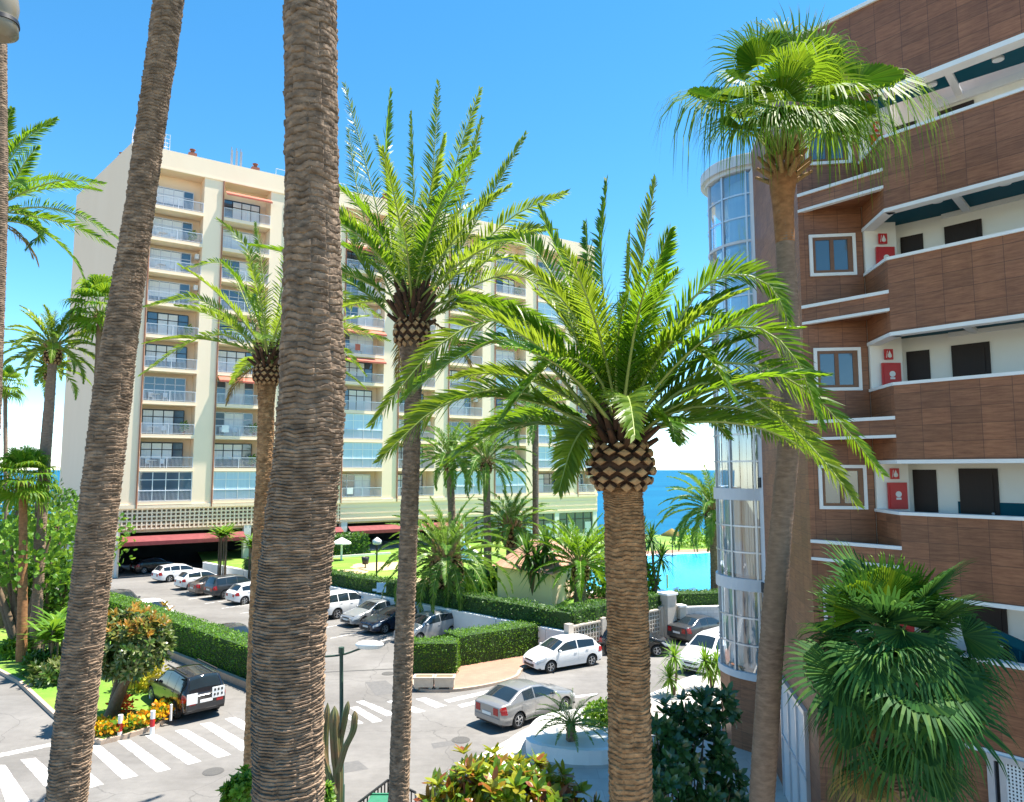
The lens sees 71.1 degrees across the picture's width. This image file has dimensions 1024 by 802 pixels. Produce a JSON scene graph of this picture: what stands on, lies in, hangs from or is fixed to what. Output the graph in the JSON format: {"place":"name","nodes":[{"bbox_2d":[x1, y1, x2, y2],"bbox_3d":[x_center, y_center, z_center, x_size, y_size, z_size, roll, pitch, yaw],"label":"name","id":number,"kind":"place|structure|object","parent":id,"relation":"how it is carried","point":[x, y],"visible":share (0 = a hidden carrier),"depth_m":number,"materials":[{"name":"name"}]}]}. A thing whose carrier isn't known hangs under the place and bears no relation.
{"place":"outdoors","nodes":[
{"label":"outdoors","id":0,"kind":"place"},
{"bbox_2d":[0,0,19,43],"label":"wall lamp","id":1,"kind":"object","parent":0,"point":[9,21],"visible":1,"depth_m":2.73,"materials":[{"name":"beige ceramic"}]},
{"bbox_2d":[0,607,159,738],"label":"planted island","id":2,"kind":"structure","parent":0,"point":[47,694],"depth_m":31.57,"materials":[{"name":"green plant"}]},
{"bbox_2d":[2,364,30,546],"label":"fan palm","id":3,"kind":"object","parent":2,"relation":"on","point":[6,393],"visible":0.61,"depth_m":48.38,"materials":[{"name":"green plant"}]},
{"bbox_2d":[0,445,62,661],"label":"fan palm","id":4,"kind":"object","parent":2,"relation":"on","point":[27,457],"visible":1,"depth_m":37.19,"materials":[{"name":"green plant"}]},
{"bbox_2d":[3,554,72,643],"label":"garden tree","id":5,"kind":"object","parent":2,"relation":"on","point":[54,599],"visible":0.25,"depth_m":40.18,"materials":[{"name":"green plant"}]},
{"bbox_2d":[16,646,60,676],"bbox_3d":[-22.835,12.731,34.801,2.017,1.535,1.928,1,-6,-12],"label":"shrub","id":6,"kind":"object","parent":2,"relation":"on","point":[41,655],"visible":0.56,"depth_m":34.42,"materials":[{"name":"green plant"}]},
{"bbox_2d":[0,501,77,638],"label":"garden tree","id":7,"kind":"object","parent":2,"relation":"on","point":[9,617],"visible":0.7,"depth_m":38.79,"materials":[{"name":"green plant"}]},
{"bbox_2d":[22,654,60,686],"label":"shrub","id":8,"kind":"object","parent":2,"relation":"on","point":[49,673],"visible":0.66,"depth_m":32.82,"materials":[{"name":"green plant"}]},
{"bbox_2d":[21,613,66,658],"bbox_3d":[-22.259,11.767,34.909,3.148,2.934,3.170,0,-5,0],"label":"banana plant","id":9,"kind":"object","parent":2,"relation":"on","point":[55,625],"visible":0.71,"depth_m":34.75,"materials":[{"name":"green plant"}]},
{"bbox_2d":[3,331,93,647],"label":"date palm","id":10,"kind":"object","parent":2,"relation":"on","point":[39,374],"visible":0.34,"depth_m":40.70,"materials":[{"name":"green plant"}]},
{"bbox_2d":[3,304,102,650],"bbox_3d":[-25.457,4.054,38.997,5.503,19.369,5.303,0,-5,0],"label":"date palm","id":11,"kind":"object","parent":2,"relation":"on","point":[54,350],"visible":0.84,"depth_m":39.17,"materials":[{"name":"green plant"}]},
{"bbox_2d":[28,495,136,582],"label":"garden tree","id":12,"kind":"object","parent":2,"relation":"on","point":[120,529],"visible":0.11,"depth_m":51.51,"materials":[{"name":"green plant"}]},
{"bbox_2d":[60,274,111,378],"bbox_3d":[-23.167,3.279,39.595,4.159,21.025,4.148,0,-5,0],"label":"fan palm","id":13,"kind":"object","parent":2,"relation":"on","point":[96,285],"visible":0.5,"depth_m":39.71,"materials":[{"name":"green plant"}]},
{"bbox_2d":[94,697,175,735],"bbox_3d":[-14.567,12.311,28.172,2.110,0.647,4.174,-3,-6,28],"label":"flower bed","id":14,"kind":"object","parent":2,"relation":"on","point":[108,723],"visible":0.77,"depth_m":27.31,"materials":[{"name":"yellow plant"}]},
{"bbox_2d":[101,598,176,716],"bbox_3d":[-15.313,10.341,28.735,3.492,4.728,3.147,0,-5,0],"label":"round tree","id":15,"kind":"object","parent":2,"relation":"on","point":[134,647],"visible":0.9,"depth_m":28.15,"materials":[{"name":"green plant"}]},
{"bbox_2d":[107,592,247,678],"bbox_3d":[-19.501,13.035,40.793,26.081,2.032,1.692,-5,-7,42],"label":"hedge","id":16,"kind":"object","parent":2,"relation":"on","point":[219,647],"visible":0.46,"depth_m":36.91,"materials":[{"name":"green plant"}]},
{"bbox_2d":[0,551,698,801],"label":"road","id":17,"kind":"structure","parent":0,"point":[26,720],"depth_m":28.03,"materials":[{"name":"asphalt"}]},
{"bbox_2d":[0,43,8,435],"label":"date palm","id":18,"kind":"object","parent":17,"relation":"on","point":[4,177],"visible":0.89,"depth_m":14.42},
{"bbox_2d":[0,765,29,801],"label":"crossing stripe","id":19,"kind":"object","parent":17,"relation":"on","point":[12,790],"visible":1,"depth_m":22.57,"materials":[{"name":"white paint"}]},
{"bbox_2d":[28,478,79,587],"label":"garden tree","id":20,"kind":"object","parent":17,"relation":"on","point":[62,497],"visible":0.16,"depth_m":57.35,"materials":[{"name":"green plant"}]},
{"bbox_2d":[7,106,118,279],"bbox_3d":[-15.039,1.580,20.129,6.357,20.695,6.224,3,-6,-31],"label":"date palm","id":21,"kind":"object","parent":17,"relation":"on","point":[17,184],"visible":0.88,"depth_m":20.68,"materials":[{"name":"green plant"}]},
{"bbox_2d":[0,668,169,744],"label":"planted island kerb","id":22,"kind":"structure","parent":17,"relation":"on","point":[40,701],"depth_m":29.04,"materials":[{"name":"concrete"}]},
{"bbox_2d":[44,0,184,801],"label":"date palm","id":23,"kind":"object","parent":17,"relation":"on","point":[75,712],"visible":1,"depth_m":10.31,"materials":[{"name":"plant"}]},
{"bbox_2d":[93,745,137,778],"bbox_3d":[-13.895,12.409,24.744,4.088,0.001,0.458,-5,-8,43],"label":"crossing stripe","id":24,"kind":"object","parent":17,"relation":"on","point":[121,770],"visible":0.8,"depth_m":24.49,"materials":[{"name":"white paint"}]},
{"bbox_2d":[118,740,169,771],"bbox_3d":[-13.052,12.459,25.274,4.030,0.001,0.420,-5,-8,43],"label":"crossing stripe","id":25,"kind":"object","parent":17,"relation":"on","point":[150,760],"visible":1,"depth_m":25.09,"materials":[{"name":"white paint"}]},
{"bbox_2d":[130,557,174,573],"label":"car","id":26,"kind":"object","parent":17,"relation":"on","point":[143,565],"visible":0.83,"depth_m":69.52,"materials":[{"name":"black paint"}]},
{"bbox_2d":[146,734,200,764],"bbox_3d":[-12.291,12.513,25.837,3.935,0.001,0.442,-5,-7,42],"label":"crossing stripe","id":27,"kind":"object","parent":17,"relation":"on","point":[178,752],"visible":1,"depth_m":25.71,"materials":[{"name":"white paint"}]},
{"bbox_2d":[151,563,202,581],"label":"car","id":28,"kind":"object","parent":17,"relation":"on","point":[168,572],"visible":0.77,"depth_m":64.08,"materials":[{"name":"white paint"}]},
{"bbox_2d":[148,658,224,718],"bbox_3d":[-13.865,12.043,30.419,2.111,1.815,4.553,5,-8,-44],"label":"car","id":29,"kind":"object","parent":17,"relation":"on","point":[191,688],"visible":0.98,"depth_m":29.11,"materials":[{"name":"black paint"}]},
{"bbox_2d":[174,570,216,587],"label":"car","id":30,"kind":"object","parent":17,"relation":"on","point":[183,579],"visible":0.49,"depth_m":60.14,"materials":[{"name":"white paint"}]},
{"bbox_2d":[158,650,245,688],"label":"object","id":31,"kind":"structure","parent":17,"relation":"on","point":[224,675],"depth_m":34.89,"materials":[{"name":"concrete"}]},
{"bbox_2d":[175,729,230,757],"bbox_3d":[-11.464,12.566,26.386,3.834,0.001,0.464,-5,-7,42],"label":"crossing stripe","id":32,"kind":"object","parent":17,"relation":"on","point":[213,749],"visible":1,"depth_m":26.28,"materials":[{"name":"white paint"}]},
{"bbox_2d":[201,722,243,750],"bbox_3d":[-10.815,12.636,27.119,0.502,0.001,3.852,5,-8,-44],"label":"crossing stripe","id":33,"kind":"object","parent":17,"relation":"on","point":[233,740],"visible":0.8,"depth_m":27.07,"materials":[{"name":"white paint"}]},
{"bbox_2d":[205,522,240,574],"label":"banana plant","id":34,"kind":"object","parent":17,"relation":"on","point":[222,533],"visible":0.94,"depth_m":58.87,"materials":[{"name":"green plant"}]},
{"bbox_2d":[203,574,250,598],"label":"car","id":35,"kind":"object","parent":17,"relation":"on","point":[218,585],"visible":0.57,"depth_m":55.60,"materials":[{"name":"paint"}]},
{"bbox_2d":[214,764,251,801],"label":"shrub","id":36,"kind":"object","parent":17,"relation":"on","point":[237,787],"visible":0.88,"depth_m":13.22,"materials":[{"name":"green plant"}]},
{"bbox_2d":[225,582,250,604],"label":"car","id":37,"kind":"object","parent":17,"relation":"on","point":[238,593],"visible":0.48,"depth_m":53.38,"materials":[{"name":"white paint"}]},
{"bbox_2d":[138,217,390,798],"bbox_3d":[-7.418,2.974,21.883,6.915,18.255,6.979,5,-7,-43],"label":"date palm","id":38,"kind":"object","parent":17,"relation":"on","point":[265,374],"visible":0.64,"depth_m":21.84,"materials":[{"name":"green plant"}]},
{"bbox_2d":[250,0,346,801],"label":"date palm","id":39,"kind":"object","parent":17,"relation":"on","point":[291,605],"visible":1,"depth_m":7.72,"materials":[{"name":"plant"}]},
{"bbox_2d":[323,701,357,801],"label":"cactus","id":40,"kind":"object","parent":17,"relation":"on","point":[334,730],"visible":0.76,"depth_m":19.38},
{"bbox_2d":[328,589,362,618],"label":"car","id":41,"kind":"object","parent":17,"relation":"on","point":[342,601],"visible":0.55,"depth_m":48.60,"materials":[{"name":"white paint"}]},
{"bbox_2d":[325,640,383,801],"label":"street lamp","id":42,"kind":"object","parent":17,"relation":"on","point":[369,645],"visible":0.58,"depth_m":20.78,"materials":[{"name":"metal"}]},
{"bbox_2d":[340,598,389,624],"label":"car","id":43,"kind":"object","parent":17,"relation":"on","point":[357,614],"visible":0.56,"depth_m":46.43,"materials":[{"name":"paint"}]},
{"bbox_2d":[203,562,563,644],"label":"garden wall","id":44,"kind":"structure","parent":17,"relation":"on","point":[464,619],"depth_m":43.09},
{"bbox_2d":[359,604,416,633],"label":"car","id":45,"kind":"object","parent":17,"relation":"on","point":[382,621],"visible":0.51,"depth_m":44.10,"materials":[{"name":"paint"}]},
{"bbox_2d":[246,78,572,801],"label":"date palm","id":46,"kind":"object","parent":17,"relation":"on","point":[416,297],"visible":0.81,"depth_m":14.98,"materials":[{"name":"green plant"}]},
{"bbox_2d":[393,610,453,637],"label":"car","id":47,"kind":"object","parent":17,"relation":"on","point":[429,623],"visible":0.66,"depth_m":42.43,"materials":[{"name":"paint"}]},
{"bbox_2d":[412,665,529,692],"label":"corner pavement kerb","id":48,"kind":"structure","parent":17,"relation":"on","point":[515,676],"depth_m":32.80,"materials":[{"name":"concrete"}]},
{"bbox_2d":[413,742,601,801],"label":"croton shrub","id":49,"kind":"object","parent":17,"relation":"on","point":[500,777],"visible":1,"depth_m":15.23,"materials":[{"name":"green plant"}]},
{"bbox_2d":[475,678,574,728],"bbox_3d":[0.627,12.138,29.351,4.494,1.422,2.039,5,-8,-44],"label":"car","id":50,"kind":"object","parent":17,"relation":"on","point":[513,702],"visible":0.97,"depth_m":28.28,"materials":[{"name":"silver paint"}]},
{"bbox_2d":[522,633,601,672],"bbox_3d":[2.575,12.814,36.738,4.074,1.487,2.000,3,-6,-31],"label":"car","id":51,"kind":"object","parent":17,"relation":"on","point":[550,654],"visible":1,"depth_m":36.16,"materials":[{"name":"white paint"}]},
{"bbox_2d":[564,606,664,654],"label":"lattice wall","id":52,"kind":"structure","parent":17,"relation":"on","point":[656,620],"depth_m":39.00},
{"bbox_2d":[597,629,670,656],"bbox_3d":[6.662,13.076,39.479,4.074,1.487,2.000,-1,-6,6],"label":"car","id":53,"kind":"object","parent":17,"relation":"on","point":[658,644],"visible":0.35,"depth_m":38.61,"materials":[{"name":"black paint"}]},
{"bbox_2d":[658,591,677,640],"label":"gate pillar","id":54,"kind":"structure","parent":17,"relation":"on","point":[668,600],"depth_m":42.34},
{"bbox_2d":[667,614,718,641],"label":"car","id":55,"kind":"object","parent":17,"relation":"on","point":[689,627],"visible":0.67,"depth_m":41.74,"materials":[{"name":"paint"}]},
{"bbox_2d":[679,626,719,672],"bbox_3d":[10.213,12.628,36.437,4.244,1.799,2.041,5,-8,-44],"label":"car","id":56,"kind":"object","parent":17,"relation":"on","point":[709,637],"visible":0.42,"depth_m":35.59,"materials":[{"name":"white paint"}]},
{"bbox_2d":[686,605,718,619],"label":"block wall","id":57,"kind":"structure","parent":17,"relation":"on","point":[711,611],"depth_m":43.00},
{"bbox_2d":[672,588,718,605],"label":"hedge","id":58,"kind":"object","parent":57,"relation":"on","point":[701,597],"visible":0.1,"depth_m":43.57,"materials":[{"name":"green plant"}]},
{"bbox_2d":[700,0,1023,801],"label":"tiled building","id":59,"kind":"structure","parent":17,"relation":"on","point":[910,292],"depth_m":17.59,"materials":[{"name":"brown tile"}]},
{"bbox_2d":[707,170,749,261],"bbox_3d":[9.549,-7.131,28.159,3.649,2.630,3.650,0,-5,0],"label":"bay window","id":60,"kind":"structure","parent":59,"relation":"in","point":[718,220],"depth_m":29.17,"materials":[{"name":"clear glass"}]},
{"bbox_2d":[709,242,752,336],"bbox_3d":[9.549,-4.254,27.883,3.649,2.950,3.650,0,-5,0],"label":"bay window","id":61,"kind":"structure","parent":59,"relation":"in","point":[726,303],"depth_m":27.90,"materials":[{"name":"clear glass"}]},
{"bbox_2d":[713,410,757,488],"bbox_3d":[9.549,1.818,27.301,3.649,2.950,3.650,0,-5,0],"label":"bay window","id":62,"kind":"structure","parent":59,"relation":"in","point":[726,461],"depth_m":26.48,"materials":[{"name":"clear glass"}]},
{"bbox_2d":[715,499,761,579],"bbox_3d":[9.549,5.088,26.988,3.649,2.780,3.650,0,-5,0],"label":"bay window","id":63,"kind":"structure","parent":59,"relation":"in","point":[728,547],"depth_m":26.18,"materials":[{"name":"clear glass"}]},
{"bbox_2d":[718,585,760,669],"bbox_3d":[9.549,8.298,26.680,3.649,2.830,3.650,0,-5,0],"label":"bay window","id":64,"kind":"structure","parent":59,"relation":"in","point":[730,633],"depth_m":25.89,"materials":[{"name":"clear glass"}]},
{"bbox_2d":[805,126,851,165],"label":"window","id":65,"kind":"structure","parent":59,"relation":"in","point":[825,161],"depth_m":19.10,"materials":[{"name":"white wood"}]},
{"bbox_2d":[808,233,856,276],"bbox_3d":[8.429,-3.840,18.843,1.160,1.120,0.070,-1,-6,8],"label":"window","id":66,"kind":"structure","parent":59,"relation":"in","point":[829,254],"depth_m":18.84,"materials":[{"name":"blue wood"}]},
{"bbox_2d":[813,347,862,390],"bbox_3d":[8.429,-0.824,18.554,1.160,1.120,0.070,-1,-6,8],"label":"window","id":67,"kind":"structure","parent":59,"relation":"in","point":[845,364],"depth_m":18.55,"materials":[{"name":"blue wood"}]},
{"bbox_2d":[818,465,867,508],"bbox_3d":[8.429,2.192,18.265,1.160,1.120,0.070,-1,-6,8],"label":"window","id":68,"kind":"structure","parent":59,"relation":"in","point":[829,498],"depth_m":18.26,"materials":[{"name":"white wood"}]},
{"bbox_2d":[906,350,930,380],"bbox_3d":[10.392,-0.274,18.260,0.050,2.030,0.530,5,-8,-45],"label":"door","id":69,"kind":"structure","parent":59,"relation":"in","point":[918,362],"depth_m":18.30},
{"bbox_2d":[912,470,938,512],"bbox_3d":[10.392,2.742,17.971,0.050,2.030,0.530,5,-8,-45],"label":"door","id":70,"kind":"structure","parent":59,"relation":"in","point":[924,481],"depth_m":18.00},
{"bbox_2d":[944,218,982,243],"bbox_3d":[11.165,-3.389,17.674,0.069,2.060,0.820,5,-7,-40],"label":"door","id":71,"kind":"structure","parent":59,"relation":"in","point":[970,229],"depth_m":17.72,"materials":[{"name":"brown metal"}]},
{"bbox_2d":[951,341,991,376],"bbox_3d":[11.165,-0.373,17.385,0.069,2.060,0.820,5,-7,-40],"label":"door","id":72,"kind":"structure","parent":59,"relation":"in","point":[972,358],"depth_m":17.41,"materials":[{"name":"black metal"}]},
{"bbox_2d":[958,468,999,514],"bbox_3d":[11.137,2.641,17.073,0.143,2.060,0.820,5,-7,-40],"label":"door","id":73,"kind":"structure","parent":59,"relation":"in","point":[978,487],"depth_m":17.10,"materials":[{"name":"wood"}]},
{"bbox_2d":[966,604,1009,660],"bbox_3d":[11.137,5.657,16.784,0.143,2.060,0.820,5,-7,-40],"label":"door","id":74,"kind":"structure","parent":59,"relation":"in","point":[997,618],"depth_m":16.69,"materials":[{"name":"brown metal"}]},
{"bbox_2d":[0,470,735,534],"bbox_3d":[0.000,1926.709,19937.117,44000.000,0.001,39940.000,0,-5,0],"label":"sea","id":75,"kind":"structure","parent":0,"point":[655,494],"depth_m":399.96,"materials":[{"name":"liquid"}]},
{"bbox_2d":[0,0,866,469],"label":"sky","id":76,"kind":"structure","parent":0,"point":[585,80],"materials":[{"name":"blue"}]},
{"bbox_2d":[198,535,709,606],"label":"lawn","id":77,"kind":"structure","parent":0,"point":[235,559],"depth_m":72.98,"materials":[{"name":"green plant"}]},
{"bbox_2d":[332,531,370,555],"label":"hedge","id":78,"kind":"object","parent":77,"relation":"on","point":[360,543],"visible":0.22,"depth_m":76.02,"materials":[{"name":"green plant"}]},
{"bbox_2d":[242,556,577,629],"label":"hedge","id":79,"kind":"object","parent":77,"relation":"on","point":[512,608],"visible":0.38,"depth_m":42.78,"materials":[{"name":"green plant"}]},
{"bbox_2d":[372,494,521,613],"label":"date palm","id":80,"kind":"object","parent":77,"relation":"on","point":[444,568],"visible":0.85,"depth_m":45.39,"materials":[{"name":"green plant"}]},
{"bbox_2d":[419,419,481,533],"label":"date palm","id":81,"kind":"object","parent":77,"relation":"on","point":[448,447],"visible":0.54,"depth_m":57.53,"materials":[{"name":"green plant"}]},
{"bbox_2d":[440,421,536,576],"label":"date palm","id":82,"kind":"object","parent":77,"relation":"on","point":[486,462],"visible":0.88,"depth_m":55.01,"materials":[{"name":"green plant"}]},
{"bbox_2d":[467,487,558,557],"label":"date palm","id":83,"kind":"object","parent":77,"relation":"on","point":[510,530],"visible":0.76,"depth_m":56.91,"materials":[{"name":"green plant"}]},
{"bbox_2d":[507,522,565,594],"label":"yucca","id":84,"kind":"object","parent":77,"relation":"on","point":[536,560],"visible":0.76,"depth_m":48.23,"materials":[{"name":"green plant"}]},
{"bbox_2d":[488,376,585,539],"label":"date palm","id":85,"kind":"object","parent":77,"relation":"on","point":[532,433],"visible":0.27,"depth_m":57.38,"materials":[{"name":"green plant"}]},
{"bbox_2d":[493,540,581,605],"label":"pavilion","id":86,"kind":"structure","parent":77,"relation":"on","point":[546,594],"depth_m":49.12,"materials":[{"name":"beige paint"}]},
{"bbox_2d":[526,513,605,604],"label":"date palm","id":87,"kind":"object","parent":77,"relation":"on","point":[579,565],"visible":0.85,"depth_m":46.98,"materials":[{"name":"green plant"}]},
{"bbox_2d":[586,552,606,598],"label":"shrub","id":88,"kind":"object","parent":77,"relation":"on","point":[599,591],"visible":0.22,"depth_m":50.51,"materials":[{"name":"green plant"}]},
{"bbox_2d":[557,591,661,632],"bbox_3d":[5.855,12.046,41.015,8.121,1.752,1.851,5,-7,-39],"label":"hedge","id":89,"kind":"object","parent":77,"relation":"on","point":[593,610],"visible":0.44,"depth_m":39.24,"materials":[{"name":"green plant"}]},
{"bbox_2d":[421,655,525,688],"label":"corner pavement","id":90,"kind":"structure","parent":0,"point":[482,673],"depth_m":35.06,"materials":[{"name":"concrete"}]},
{"bbox_2d":[413,635,460,673],"bbox_3d":[-3.800,12.565,35.607,2.537,1.674,1.571,0,-5,0],"label":"hedge","id":91,"kind":"object","parent":90,"relation":"on","point":[436,655],"visible":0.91,"depth_m":35.01,"materials":[{"name":"green plant"}]},
{"bbox_2d":[443,619,543,665],"bbox_3d":[-0.239,12.826,38.640,7.148,1.765,1.788,4,-7,-33],"label":"hedge","id":92,"kind":"object","parent":90,"relation":"on","point":[486,643],"visible":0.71,"depth_m":37.57,"materials":[{"name":"green plant"}]},
{"bbox_2d":[483,674,787,801],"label":"pavement","id":93,"kind":"structure","parent":0,"point":[596,777],"depth_m":24.23,"materials":[{"name":"concrete"}]},
{"bbox_2d":[526,709,608,764],"bbox_3d":[2.606,12.162,26.135,4.230,0.482,4.269,0,-5,0],"label":"planter","id":94,"kind":"object","parent":93,"relation":"on","point":[589,753],"visible":0.45,"depth_m":24.65,"materials":[{"name":"concrete"}]},
{"bbox_2d":[526,688,607,752],"bbox_3d":[2.026,11.007,25.041,3.074,1.604,2.902,0,-5,0],"label":"cycad","id":95,"kind":"object","parent":94,"relation":"on","point":[571,724],"visible":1,"depth_m":24.83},
{"bbox_2d":[581,696,607,727],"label":"shrub","id":96,"kind":"object","parent":93,"relation":"on","point":[601,716],"visible":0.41,"depth_m":26.46,"materials":[{"name":"green plant"}]},
{"bbox_2d":[365,174,890,801],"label":"date palm","id":97,"kind":"object","parent":93,"relation":"on","point":[623,366],"visible":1,"depth_m":10.96,"materials":[{"name":"green plant"}]},
{"bbox_2d":[657,640,690,694],"bbox_3d":[7.081,11.798,31.595,1.790,2.582,1.693,3,-6,-32],"label":"yucca","id":98,"kind":"object","parent":93,"relation":"on","point":[669,672],"visible":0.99,"depth_m":31.48,"materials":[{"name":"green plant"}]},
{"bbox_2d":[651,681,749,801],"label":"dark shrub","id":99,"kind":"object","parent":93,"relation":"on","point":[680,731],"visible":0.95,"depth_m":14.50,"materials":[{"name":"green plant"}]},
{"bbox_2d":[689,641,720,688],"bbox_3d":[8.932,11.968,32.426,2.271,2.182,1.850,0,-5,0],"label":"yucca","id":100,"kind":"object","parent":93,"relation":"on","point":[709,666],"visible":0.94,"depth_m":32.31,"materials":[{"name":"green plant"}]},
{"bbox_2d":[648,3,958,801],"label":"fan palm","id":101,"kind":"object","parent":93,"relation":"on","point":[817,60],"visible":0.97,"depth_m":13.27,"materials":[{"name":"green plant"}]},
{"bbox_2d":[777,537,1022,801],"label":"fan palm","id":102,"kind":"object","parent":93,"relation":"on","point":[933,719],"visible":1,"depth_m":10.92,"materials":[{"name":"green plant"}]},
{"bbox_2d":[571,549,709,598],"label":"pool deck","id":103,"kind":"structure","parent":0,"point":[687,551],"depth_m":79.19,"materials":[{"name":"ceramic"}]},
{"bbox_2d":[644,512,677,592],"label":"yucca","id":104,"kind":"object","parent":103,"relation":"on","point":[661,551],"visible":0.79,"depth_m":52.12,"materials":[{"name":"green plant"}]},
{"bbox_2d":[654,464,717,589],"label":"date palm","id":105,"kind":"object","parent":103,"relation":"on","point":[708,515],"visible":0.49,"depth_m":52.09,"materials":[{"name":"green plant"}]},
{"bbox_2d":[586,553,709,590],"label":"pool water","id":106,"kind":"structure","parent":0,"point":[692,572],"depth_m":62.95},
{"bbox_3d":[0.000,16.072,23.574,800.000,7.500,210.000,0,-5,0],"label":"ground","id":107,"kind":"structure","parent":0,"visible":0},
{"bbox_2d":[59,127,597,577],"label":"apartment building","id":108,"kind":"structure","parent":107,"relation":"on","point":[189,476],"depth_m":75.93,"materials":[{"name":"beige paint"}]},
{"bbox_2d":[559,512,591,533],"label":"shop window","id":109,"kind":"structure","parent":108,"relation":"in","point":[583,520],"depth_m":97.80,"materials":[{"name":"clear glass"}]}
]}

